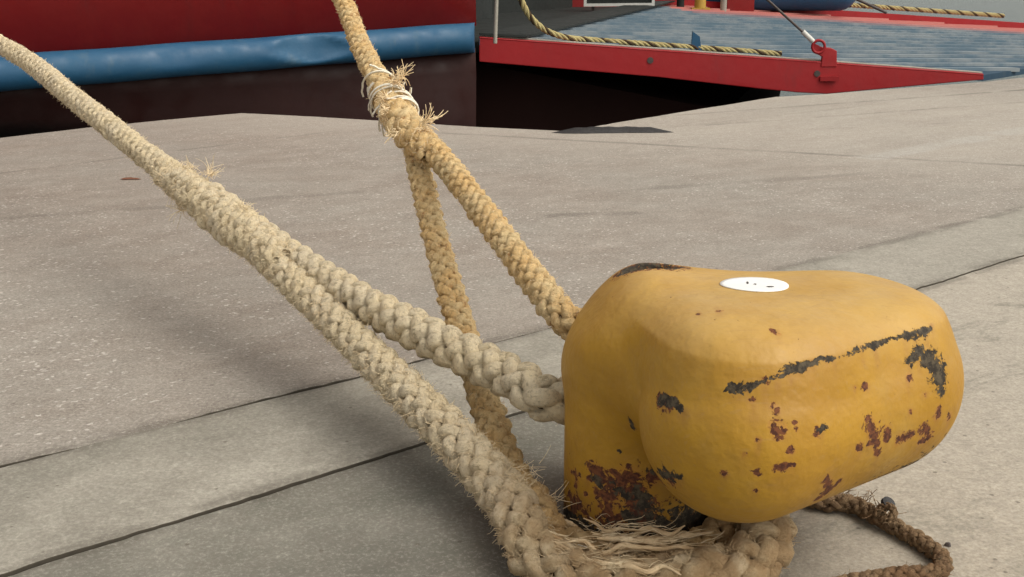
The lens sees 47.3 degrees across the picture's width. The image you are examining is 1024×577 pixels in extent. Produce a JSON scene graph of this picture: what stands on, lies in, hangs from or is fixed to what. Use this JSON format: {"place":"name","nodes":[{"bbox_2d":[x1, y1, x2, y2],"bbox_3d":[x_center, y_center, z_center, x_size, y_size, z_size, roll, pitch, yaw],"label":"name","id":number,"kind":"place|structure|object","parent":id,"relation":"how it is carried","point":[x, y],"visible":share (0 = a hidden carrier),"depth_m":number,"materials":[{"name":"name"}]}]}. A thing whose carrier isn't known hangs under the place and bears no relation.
{"place":"outdoors","nodes":[
{"label":"outdoors","id":0,"kind":"place"},
{"bbox_2d":[0,78,1023,467],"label":"quay apron","id":1,"kind":"object","parent":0,"point":[130,306],"visible":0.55,"depth_m":5.57,"materials":[{"name":"concrete"}]},
{"bbox_2d":[552,126,670,132],"bbox_3d":[0.704,-1.122,8.248,0.863,0.036,0.133,-1,16,-3],"label":"rubber strip","id":2,"kind":"object","parent":1,"relation":"on","point":[624,129],"visible":1,"depth_m":8.21,"materials":[{"name":"black rubber"}]},
{"bbox_2d":[0,208,1023,576],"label":"concrete strip","id":3,"kind":"object","parent":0,"point":[72,502],"visible":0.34,"depth_m":2.94,"materials":[{"name":"grey concrete"}]},
{"bbox_2d":[9,256,1023,576],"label":"concrete slab","id":4,"kind":"structure","parent":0,"point":[413,512],"depth_m":2.61,"materials":[{"name":"grey concrete"}]},
{"bbox_2d":[561,263,963,535],"bbox_3d":[0.497,0.288,2.350,0.788,0.599,0.694,0,16,0],"label":"mooring bollard","id":5,"kind":"object","parent":4,"relation":"on","point":[696,396],"visible":0.98,"depth_m":2.13,"materials":[{"name":"yellow metal"}]},
{"bbox_2d":[0,34,800,576],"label":"mooring rope","id":6,"kind":"object","parent":5,"relation":"attached to","point":[342,308],"visible":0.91,"depth_m":2.74,"materials":[{"name":"beige fabric"}]},
{"bbox_2d":[331,0,741,556],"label":"mooring rope","id":7,"kind":"object","parent":5,"relation":"attached to","point":[409,131],"visible":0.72,"depth_m":3.11,"materials":[{"name":"beige fabric"}]},
{"bbox_2d":[808,489,953,576],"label":"rope end","id":8,"kind":"object","parent":4,"relation":"on","point":[919,540],"visible":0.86,"depth_m":2.47,"materials":[{"name":"brown fabric"}]},
{"bbox_2d":[881,496,894,511],"bbox_3d":[0.807,0.481,2.550,0.032,0.062,0.053,-15,22,-43],"label":"bolt","id":9,"kind":"object","parent":8,"relation":"attached to","point":[884,500],"visible":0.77,"depth_m":2.54,"materials":[{"name":"black metal"}]},
{"bbox_2d":[780,0,1023,96],"bbox_3d":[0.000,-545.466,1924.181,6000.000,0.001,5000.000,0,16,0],"label":"water","id":10,"kind":"structure","parent":0,"point":[1012,10],"depth_m":57.08,"materials":[{"name":"liquid"}]},
{"bbox_2d":[0,0,1023,137],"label":"ferry","id":11,"kind":"object","parent":10,"relation":"on","point":[495,63],"visible":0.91,"depth_m":10.87,"materials":[{"name":"red paint"}]},
{"bbox_2d":[518,0,781,56],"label":"twisted rope","id":12,"kind":"object","parent":11,"relation":"on","point":[535,21],"visible":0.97,"depth_m":11.22,"materials":[{"name":"beige fabric"}]},
{"bbox_2d":[849,3,1004,17],"bbox_3d":[6.553,-4.792,20.012,4.707,0.418,0.084,-6,17,-20],"label":"twisted rope","id":13,"kind":"object","parent":11,"relation":"on","point":[930,10],"visible":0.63,"depth_m":20.25,"materials":[{"name":"beige fabric"}]}
]}

